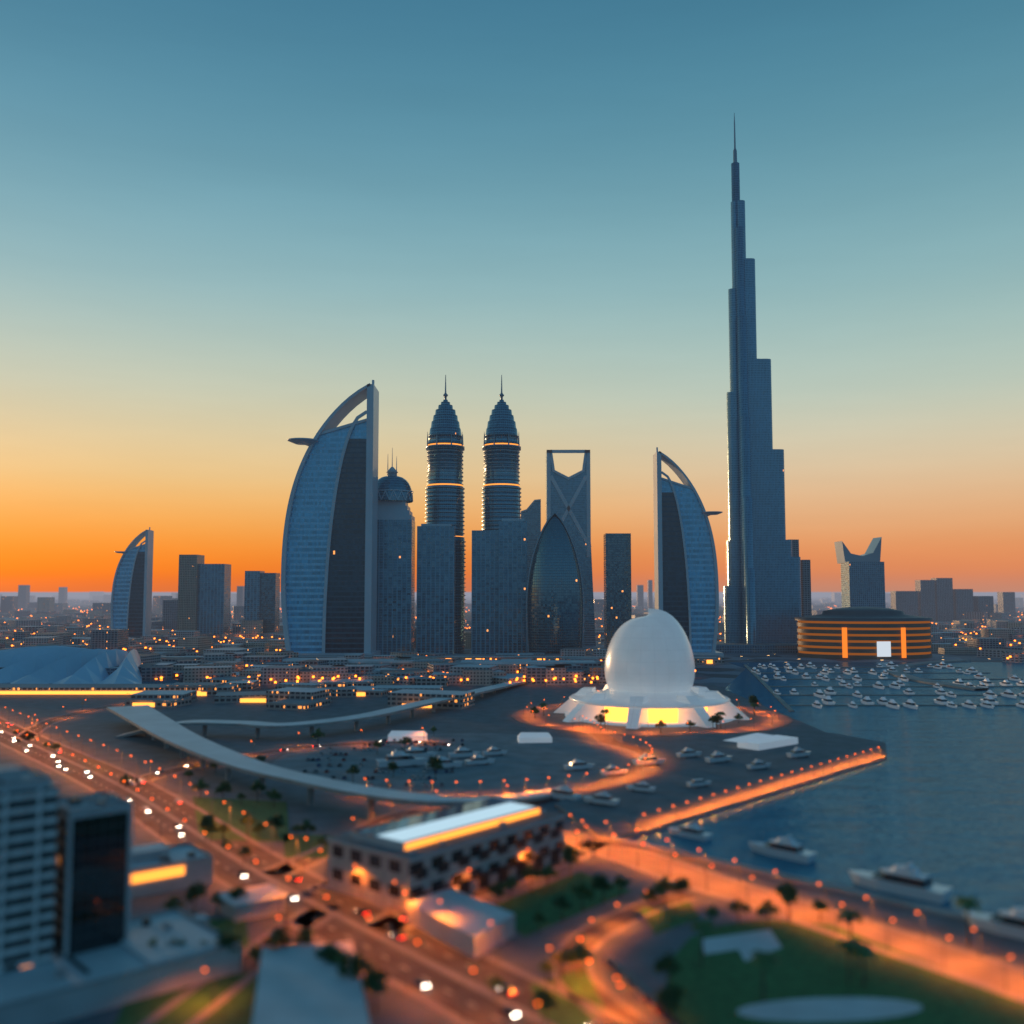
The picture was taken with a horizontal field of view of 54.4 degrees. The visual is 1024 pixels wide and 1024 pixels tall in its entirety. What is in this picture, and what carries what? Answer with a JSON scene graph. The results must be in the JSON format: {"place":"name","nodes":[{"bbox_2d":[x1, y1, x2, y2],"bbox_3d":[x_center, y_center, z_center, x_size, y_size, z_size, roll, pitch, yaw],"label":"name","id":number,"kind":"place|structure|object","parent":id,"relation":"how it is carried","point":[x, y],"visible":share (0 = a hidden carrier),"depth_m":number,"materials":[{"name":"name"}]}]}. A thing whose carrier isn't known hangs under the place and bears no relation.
{"place":"outdoors","nodes":[
{"label":"outdoors","id":0,"kind":"place"},
{"bbox_2d":[0,687,1023,1023],"bbox_3d":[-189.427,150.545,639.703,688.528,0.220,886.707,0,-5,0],"label":"roads","id":1,"kind":"structure","parent":0,"point":[438,967],"depth_m":341.14,"materials":[{"name":"asphalt"}]},
{"bbox_2d":[120,774,131,787],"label":"tree","id":2,"kind":"object","parent":1,"relation":"on","point":[125,778],"visible":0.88,"depth_m":503.89,"materials":[{"name":"green plant"}]},
{"bbox_2d":[197,813,215,839],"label":"tree","id":3,"kind":"object","parent":1,"relation":"on","point":[205,822],"visible":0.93,"depth_m":398.52,"materials":[{"name":"green plant"}]},
{"bbox_2d":[203,822,218,842],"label":"tree","id":4,"kind":"object","parent":1,"relation":"on","point":[212,826],"visible":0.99,"depth_m":395.22,"materials":[{"name":"green plant"}]},
{"bbox_2d":[213,929,242,955],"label":"tree","id":5,"kind":"object","parent":1,"relation":"on","point":[224,939],"visible":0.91,"depth_m":262.06,"materials":[{"name":"green plant"}]},
{"bbox_2d":[236,846,252,863],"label":"tree","id":6,"kind":"object","parent":1,"relation":"on","point":[244,851],"visible":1,"depth_m":364.00,"materials":[{"name":"green plant"}]},
{"bbox_2d":[248,944,261,968],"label":"tree","id":7,"kind":"object","parent":1,"relation":"on","point":[255,952],"visible":0.87,"depth_m":262.56,"materials":[{"name":"green plant"}]},
{"bbox_2d":[311,728,324,744],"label":"tree","id":8,"kind":"object","parent":1,"relation":"on","point":[318,733],"visible":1,"depth_m":643.89,"materials":[{"name":"green plant"}]},
{"bbox_2d":[0,721,680,1023],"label":"cars","id":9,"kind":"object","parent":1,"relation":"on","point":[635,986],"visible":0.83,"depth_m":329.31,"materials":[{"name":"white paint"}]},
{"bbox_2d":[346,764,359,774],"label":"tree","id":10,"kind":"object","parent":1,"relation":"on","point":[353,770],"visible":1,"depth_m":517.14,"materials":[{"name":"green plant"}]},
{"bbox_2d":[387,762,398,770],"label":"tree","id":11,"kind":"object","parent":1,"relation":"on","point":[393,766],"visible":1,"depth_m":531.96,"materials":[{"name":"green plant"}]},
{"bbox_2d":[397,736,412,750],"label":"tree","id":12,"kind":"object","parent":1,"relation":"on","point":[406,739],"visible":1,"depth_m":621.52,"materials":[{"name":"green plant"}]},
{"bbox_2d":[427,755,443,779],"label":"tree","id":13,"kind":"object","parent":1,"relation":"on","point":[433,762],"visible":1,"depth_m":525.10,"materials":[{"name":"green plant"}]},
{"bbox_2d":[484,975,506,996],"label":"tree","id":14,"kind":"object","parent":1,"relation":"on","point":[497,982],"visible":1,"depth_m":244.95,"materials":[{"name":"green plant"}]},
{"bbox_2d":[1,678,1012,1023],"bbox_3d":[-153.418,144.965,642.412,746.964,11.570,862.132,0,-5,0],"label":"street lamps","id":15,"kind":"object","parent":1,"relation":"on","point":[527,848],"visible":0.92,"depth_m":344.53,"materials":[{"name":"orange"}]},
{"bbox_2d":[594,714,605,729],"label":"tree","id":16,"kind":"object","parent":1,"relation":"on","point":[600,718],"visible":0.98,"depth_m":710.04,"materials":[{"name":"green plant"}]},
{"bbox_2d":[775,881,797,920],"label":"tree","id":17,"kind":"object","parent":1,"relation":"on","point":[789,890],"visible":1,"depth_m":301.05,"materials":[{"name":"green plant"}]},
{"bbox_2d":[811,899,830,919],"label":"tree","id":18,"kind":"object","parent":1,"relation":"on","point":[820,905],"visible":1,"depth_m":302.05,"materials":[{"name":"green plant"}]},
{"bbox_2d":[0,592,1023,920],"bbox_3d":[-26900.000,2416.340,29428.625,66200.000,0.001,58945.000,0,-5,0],"label":"water","id":19,"kind":"structure","parent":0,"point":[936,794],"depth_m":477.24,"materials":[{"name":"liquid"}]},
{"bbox_2d":[376,731,1023,939],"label":"boats","id":20,"kind":"object","parent":19,"relation":"on","point":[909,880],"visible":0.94,"depth_m":405.86,"materials":[{"name":"white plastic"}]},
{"bbox_2d":[744,659,1023,711],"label":"moored boats","id":21,"kind":"object","parent":19,"relation":"on","point":[900,671],"visible":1,"depth_m":1036.62,"materials":[{"name":"white plastic"}]},
{"bbox_2d":[0,684,1023,1023],"bbox_3d":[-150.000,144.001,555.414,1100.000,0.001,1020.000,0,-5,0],"label":"paving","id":22,"kind":"structure","parent":0,"point":[638,950],"depth_m":477.38,"materials":[{"name":"concrete"}]},
{"bbox_2d":[0,645,182,683],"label":"tent-like building","id":23,"kind":"structure","parent":22,"relation":"on","point":[56,664],"depth_m":1047.28,"materials":[{"name":"grey metal"}]},
{"bbox_2d":[146,937,156,946],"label":"tree","id":24,"kind":"object","parent":22,"relation":"on","point":[153,940],"visible":0.24,"depth_m":261.32,"materials":[{"name":"green plant"}]},
{"bbox_2d":[161,896,184,909],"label":"tree","id":25,"kind":"object","parent":22,"relation":"on","point":[173,901],"visible":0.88,"depth_m":304.37,"materials":[{"name":"green plant"}]},
{"bbox_2d":[166,938,185,944],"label":"tree","id":26,"kind":"object","parent":22,"relation":"on","point":[177,942],"visible":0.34,"depth_m":262.05,"materials":[{"name":"green plant"}]},
{"bbox_2d":[184,881,206,914],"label":"tree","id":27,"kind":"object","parent":22,"relation":"on","point":[195,891],"visible":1,"depth_m":307.19,"materials":[{"name":"green plant"}]},
{"bbox_2d":[210,893,223,913],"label":"tree","id":28,"kind":"object","parent":22,"relation":"on","point":[216,898],"visible":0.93,"depth_m":308.36,"materials":[{"name":"green plant"}]},
{"bbox_2d":[228,885,247,898],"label":"tree","id":29,"kind":"object","parent":22,"relation":"on","point":[235,892],"visible":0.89,"depth_m":308.98,"materials":[{"name":"green plant"}]},
{"bbox_2d":[0,765,514,1023],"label":"buildings","id":30,"kind":"structure","parent":22,"relation":"on","point":[78,873],"depth_m":255.33,"materials":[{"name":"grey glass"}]},
{"bbox_2d":[262,924,292,948],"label":"tree","id":31,"kind":"object","parent":22,"relation":"on","point":[277,938],"visible":0.98,"depth_m":265.64,"materials":[{"name":"green plant"}]},
{"bbox_2d":[293,927,315,944],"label":"tree","id":32,"kind":"object","parent":22,"relation":"on","point":[305,935],"visible":0.97,"depth_m":268.49,"materials":[{"name":"green plant"}]},
{"bbox_2d":[315,941,338,958],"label":"tree","id":33,"kind":"object","parent":22,"relation":"on","point":[323,953],"visible":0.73,"depth_m":257.42,"materials":[{"name":"green plant"}]},
{"bbox_2d":[107,681,552,818],"bbox_3d":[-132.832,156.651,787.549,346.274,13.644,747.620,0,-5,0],"label":"flyovers","id":34,"kind":"object","parent":22,"relation":"on","point":[154,723],"visible":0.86,"depth_m":555.68,"materials":[{"name":"concrete"}]},
{"bbox_2d":[324,947,348,966],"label":"tree","id":35,"kind":"object","parent":22,"relation":"on","point":[329,959],"visible":0.53,"depth_m":253.62,"materials":[{"name":"green plant"}]},
{"bbox_2d":[335,950,373,978],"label":"tree","id":36,"kind":"object","parent":22,"relation":"on","point":[356,964],"visible":0.97,"depth_m":245.78,"materials":[{"name":"green plant"}]},
{"bbox_2d":[0,654,723,710],"bbox_3d":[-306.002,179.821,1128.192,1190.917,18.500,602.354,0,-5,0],"label":"buildings","id":37,"kind":"structure","parent":22,"relation":"on","point":[310,695],"depth_m":943.03,"materials":[{"name":"concrete"}]},
{"bbox_2d":[360,977,369,1000],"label":"tree","id":38,"kind":"object","parent":22,"relation":"on","point":[367,988],"visible":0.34,"depth_m":241.51,"materials":[{"name":"green plant"}]},
{"bbox_2d":[363,965,389,1011],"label":"tree","id":39,"kind":"object","parent":22,"relation":"on","point":[373,977],"visible":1,"depth_m":236.60,"materials":[{"name":"green plant"}]},
{"bbox_2d":[326,797,565,911],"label":"building","id":40,"kind":"structure","parent":22,"relation":"on","point":[489,841],"depth_m":332.64,"materials":[{"name":"concrete"}]},
{"bbox_2d":[532,911,547,933],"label":"tree","id":41,"kind":"object","parent":22,"relation":"on","point":[538,917],"visible":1,"depth_m":290.44,"materials":[{"name":"green plant"}]},
{"bbox_2d":[115,797,1023,1023],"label":"lawns","id":42,"kind":"structure","parent":22,"relation":"on","point":[806,981],"depth_m":254.85,"materials":[{"name":"plant"}]},
{"bbox_2d":[191,778,209,798],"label":"tree","id":43,"kind":"object","parent":42,"relation":"on","point":[201,784],"visible":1,"depth_m":478.31,"materials":[{"name":"green plant"}]},
{"bbox_2d":[214,780,232,803],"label":"tree","id":44,"kind":"object","parent":42,"relation":"on","point":[222,788],"visible":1,"depth_m":466.55,"materials":[{"name":"green plant"}]},
{"bbox_2d":[217,822,230,839],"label":"tree","id":45,"kind":"object","parent":42,"relation":"on","point":[223,827],"visible":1,"depth_m":399.22,"materials":[{"name":"green plant"}]},
{"bbox_2d":[238,812,255,835],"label":"tree","id":46,"kind":"object","parent":42,"relation":"on","point":[246,818],"visible":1,"depth_m":404.96,"materials":[{"name":"green plant"}]},
{"bbox_2d":[249,780,265,801],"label":"tree","id":47,"kind":"object","parent":42,"relation":"on","point":[258,785],"visible":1,"depth_m":469.90,"materials":[{"name":"green plant"}]},
{"bbox_2d":[251,822,265,837],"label":"tree","id":48,"kind":"object","parent":42,"relation":"on","point":[259,826],"visible":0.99,"depth_m":401.89,"materials":[{"name":"green plant"}]},
{"bbox_2d":[266,789,281,806],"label":"tree","id":49,"kind":"object","parent":42,"relation":"on","point":[274,794],"visible":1,"depth_m":459.51,"materials":[{"name":"green plant"}]},
{"bbox_2d":[266,814,285,838],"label":"tree","id":50,"kind":"object","parent":42,"relation":"on","point":[276,820],"visible":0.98,"depth_m":400.77,"materials":[{"name":"green plant"}]},
{"bbox_2d":[297,819,316,843],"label":"tree","id":51,"kind":"object","parent":42,"relation":"on","point":[305,825],"visible":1,"depth_m":392.20,"materials":[{"name":"green plant"}]},
{"bbox_2d":[316,835,328,852],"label":"tree","id":52,"kind":"object","parent":42,"relation":"on","point":[323,841],"visible":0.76,"depth_m":379.14,"materials":[{"name":"green plant"}]},
{"bbox_2d":[487,882,506,906],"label":"tree","id":53,"kind":"object","parent":42,"relation":"on","point":[498,888],"visible":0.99,"depth_m":313.40,"materials":[{"name":"green plant"}]},
{"bbox_2d":[502,875,517,898],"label":"tree","id":54,"kind":"object","parent":42,"relation":"on","point":[512,882],"visible":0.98,"depth_m":323.49,"materials":[{"name":"green plant"}]},
{"bbox_2d":[520,863,540,891],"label":"tree","id":55,"kind":"object","parent":42,"relation":"on","point":[529,869],"visible":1,"depth_m":330.16,"materials":[{"name":"green plant"}]},
{"bbox_2d":[529,987,559,1023],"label":"tree","id":56,"kind":"object","parent":42,"relation":"on","point":[544,997],"visible":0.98,"depth_m":230.25,"materials":[{"name":"green plant"}]},
{"bbox_2d":[538,960,556,983],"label":"tree","id":57,"kind":"object","parent":42,"relation":"on","point":[547,966],"visible":1,"depth_m":253.52,"materials":[{"name":"green plant"}]},
{"bbox_2d":[540,864,559,887],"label":"tree","id":58,"kind":"object","parent":42,"relation":"on","point":[550,872],"visible":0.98,"depth_m":334.82,"materials":[{"name":"green plant"}]},
{"bbox_2d":[552,893,571,920],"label":"tree","id":59,"kind":"object","parent":42,"relation":"on","point":[560,901],"visible":1,"depth_m":301.55,"materials":[{"name":"green plant"}]},
{"bbox_2d":[549,949,576,977],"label":"tree","id":60,"kind":"object","parent":42,"relation":"on","point":[563,957],"visible":0.91,"depth_m":256.83,"materials":[{"name":"green plant"}]},
{"bbox_2d":[561,844,580,877],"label":"tree","id":61,"kind":"object","parent":42,"relation":"on","point":[567,853],"visible":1,"depth_m":346.87,"materials":[{"name":"green plant"}]},
{"bbox_2d":[565,942,594,975],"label":"tree","id":62,"kind":"object","parent":42,"relation":"on","point":[581,953],"visible":0.95,"depth_m":258.09,"materials":[{"name":"green plant"}]},
{"bbox_2d":[570,881,594,910],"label":"tree","id":63,"kind":"object","parent":42,"relation":"on","point":[582,890],"visible":1,"depth_m":310.83,"materials":[{"name":"green plant"}]},
{"bbox_2d":[641,887,658,912],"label":"tree","id":64,"kind":"object","parent":42,"relation":"on","point":[648,896],"visible":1,"depth_m":308.79,"materials":[{"name":"green plant"}]},
{"bbox_2d":[653,875,677,906],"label":"tree","id":65,"kind":"object","parent":42,"relation":"on","point":[662,886],"visible":0.98,"depth_m":315.41,"materials":[{"name":"green plant"}]},
{"bbox_2d":[652,951,682,979],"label":"tree","id":66,"kind":"object","parent":42,"relation":"on","point":[668,963],"visible":0.98,"depth_m":248.01,"materials":[{"name":"green plant"}]},
{"bbox_2d":[654,988,680,1023],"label":"tree","id":67,"kind":"object","parent":42,"relation":"on","point":[671,997],"visible":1,"depth_m":227.12,"materials":[{"name":"green plant"}]},
{"bbox_2d":[655,980,685,1013],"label":"tree","id":68,"kind":"object","parent":42,"relation":"on","point":[672,986],"visible":0.45,"depth_m":235.93,"materials":[{"name":"green plant"}]},
{"bbox_2d":[673,876,690,902],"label":"tree","id":69,"kind":"object","parent":42,"relation":"on","point":[683,884],"visible":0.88,"depth_m":318.43,"materials":[{"name":"green plant"}]},
{"bbox_2d":[688,919,717,966],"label":"palm","id":70,"kind":"object","parent":42,"relation":"on","point":[706,926],"visible":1,"depth_m":264.40,"materials":[{"name":"green plant"}]},
{"bbox_2d":[728,899,751,923],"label":"tree","id":71,"kind":"object","parent":42,"relation":"on","point":[736,906],"visible":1,"depth_m":298.17,"materials":[{"name":"green plant"}]},
{"bbox_2d":[749,950,778,1001],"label":"palm","id":72,"kind":"object","parent":42,"relation":"on","point":[764,959],"visible":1,"depth_m":241.79,"materials":[{"name":"green plant"}]},
{"bbox_2d":[756,899,778,926],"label":"tree","id":73,"kind":"object","parent":42,"relation":"on","point":[768,906],"visible":1,"depth_m":296.06,"materials":[{"name":"green plant"}]},
{"bbox_2d":[835,939,858,984],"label":"palm","id":74,"kind":"object","parent":42,"relation":"on","point":[846,944],"visible":1,"depth_m":252.54,"materials":[{"name":"green plant"}]},
{"bbox_2d":[837,908,863,938],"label":"palm","id":75,"kind":"object","parent":42,"relation":"on","point":[849,915],"visible":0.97,"depth_m":279.95,"materials":[{"name":"green plant"}]},
{"bbox_2d":[841,938,861,972],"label":"palm","id":76,"kind":"object","parent":42,"relation":"on","point":[858,942],"visible":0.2,"depth_m":260.88,"materials":[{"name":"green plant"}]},
{"bbox_2d":[849,944,875,984],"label":"palm","id":77,"kind":"object","parent":42,"relation":"on","point":[866,950],"visible":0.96,"depth_m":251.87,"materials":[{"name":"green plant"}]},
{"bbox_2d":[590,874,613,903],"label":"tree","id":78,"kind":"object","parent":22,"relation":"on","point":[601,880],"visible":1,"depth_m":318.04,"materials":[{"name":"green plant"}]},
{"bbox_2d":[614,875,630,897],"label":"tree","id":79,"kind":"object","parent":22,"relation":"on","point":[620,881],"visible":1,"depth_m":324.91,"materials":[{"name":"green plant"}]},
{"bbox_2d":[511,608,791,735],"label":"domed building","id":80,"kind":"structure","parent":22,"relation":"on","point":[649,668],"depth_m":764.85,"materials":[{"name":"concrete"}]},
{"bbox_2d":[655,719,666,732],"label":"tree","id":81,"kind":"object","parent":22,"relation":"on","point":[661,723],"visible":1,"depth_m":696.17,"materials":[{"name":"green plant"}]},
{"bbox_2d":[704,904,718,924],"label":"tree","id":82,"kind":"object","parent":22,"relation":"on","point":[712,911],"visible":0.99,"depth_m":297.36,"materials":[{"name":"green plant"}]},
{"bbox_2d":[711,713,722,720],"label":"tree","id":83,"kind":"object","parent":22,"relation":"on","point":[716,716],"visible":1,"depth_m":719.24,"materials":[{"name":"green plant"}]},
{"bbox_2d":[748,695,758,703],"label":"tree","id":84,"kind":"object","parent":22,"relation":"on","point":[753,699],"visible":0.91,"depth_m":822.02,"materials":[{"name":"green plant"}]},
{"bbox_2d":[954,896,982,945],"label":"palm","id":85,"kind":"object","parent":22,"relation":"on","point":[968,903],"visible":1,"depth_m":280.41,"materials":[{"name":"green plant"}]},
{"bbox_2d":[0,0,1023,591],"label":"sky","id":86,"kind":"structure","parent":0,"point":[222,222],"materials":[{"name":"blue"}]},
{"bbox_2d":[2,592,1023,877],"bbox_3d":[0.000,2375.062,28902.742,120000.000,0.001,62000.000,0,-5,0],"label":"ground","id":87,"kind":"structure","parent":0,"point":[724,674],"depth_m":1445.07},
{"bbox_2d":[111,527,153,637],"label":"sail tower","id":88,"kind":"structure","parent":87,"relation":"on","point":[131,602],"depth_m":1993.50,"materials":[{"name":"blue glass"}]},
{"bbox_2d":[162,555,279,633],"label":"slabs","id":89,"kind":"structure","parent":87,"relation":"on","point":[201,604],"depth_m":2075.79,"materials":[{"name":"concrete"}]},
{"bbox_2d":[281,380,380,654],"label":"sail tower","id":90,"kind":"structure","parent":87,"relation":"on","point":[329,577],"depth_m":1450.07,"materials":[{"name":"blue glass"}]},
{"bbox_2d":[376,448,414,654],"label":"domed tower","id":91,"kind":"structure","parent":87,"relation":"on","point":[395,578],"depth_m":1512.04,"materials":[{"name":"blue glass"}]},
{"bbox_2d":[425,375,465,653],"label":"twin tower","id":92,"kind":"structure","parent":87,"relation":"on","point":[445,488],"depth_m":1585.03,"materials":[{"name":"metal"}]},
{"bbox_2d":[416,518,526,653],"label":"high-rise buildings","id":93,"kind":"structure","parent":87,"relation":"on","point":[499,586],"depth_m":1533.09,"materials":[{"name":"blue glass"}]},
{"bbox_2d":[482,375,520,529],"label":"twin tower","id":94,"kind":"structure","parent":87,"relation":"on","point":[501,488],"depth_m":1587.12,"materials":[{"name":"metal"}]},
{"bbox_2d":[0,592,1023,685],"bbox_3d":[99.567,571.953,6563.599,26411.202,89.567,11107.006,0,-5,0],"label":"city blocks","id":95,"kind":"structure","parent":87,"relation":"on","point":[46,621],"depth_m":1562.52,"materials":[{"name":"concrete"}]},
{"bbox_2d":[18,539,1015,621],"bbox_3d":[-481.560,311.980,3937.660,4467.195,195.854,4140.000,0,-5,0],"label":"distant buildings","id":96,"kind":"structure","parent":87,"relation":"on","point":[939,599],"depth_m":2969.61,"materials":[{"name":"concrete"}]},
{"bbox_2d":[521,499,540,579],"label":"high-rise building","id":97,"kind":"structure","parent":87,"relation":"on","point":[531,514],"depth_m":1903.84,"materials":[{"name":"teal glass"}]},
{"bbox_2d":[526,513,583,653],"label":"curved skyscraper","id":98,"kind":"structure","parent":87,"relation":"on","point":[555,607],"depth_m":1458.58,"materials":[{"name":"blue glass"}]},
{"bbox_2d":[546,450,595,645],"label":"skyscraper","id":99,"kind":"structure","parent":87,"relation":"on","point":[568,500],"depth_m":1804.98,"materials":[{"name":"teal glass"}]},
{"bbox_2d":[604,533,631,648],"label":"dark slab","id":100,"kind":"structure","parent":87,"relation":"on","point":[617,585],"depth_m":1676.51,"materials":[{"name":"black glass"}]},
{"bbox_2d":[653,447,723,656],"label":"sail tower","id":101,"kind":"structure","parent":87,"relation":"on","point":[686,583],"depth_m":1497.72,"materials":[{"name":"blue glass"}]},
{"bbox_2d":[716,113,801,653],"bbox_3d":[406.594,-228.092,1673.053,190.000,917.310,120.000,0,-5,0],"label":"needle tower","id":102,"kind":"structure","parent":87,"relation":"on","point":[762,602],"depth_m":1644.95,"materials":[{"name":"glass"}]},
{"bbox_2d":[834,537,885,607],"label":"wing tower","id":103,"kind":"structure","parent":87,"relation":"on","point":[862,580],"depth_m":1971.99,"materials":[{"name":"grey glass"}]},
{"bbox_2d":[795,607,932,658],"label":"stadium","id":104,"kind":"object","parent":87,"relation":"on","point":[862,633],"visible":1,"depth_m":1459.66},
{"bbox_2d":[555,733,966,921],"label":"pier","id":105,"kind":"structure","parent":0,"point":[668,779],"depth_m":508.76,"materials":[{"name":"concrete"}]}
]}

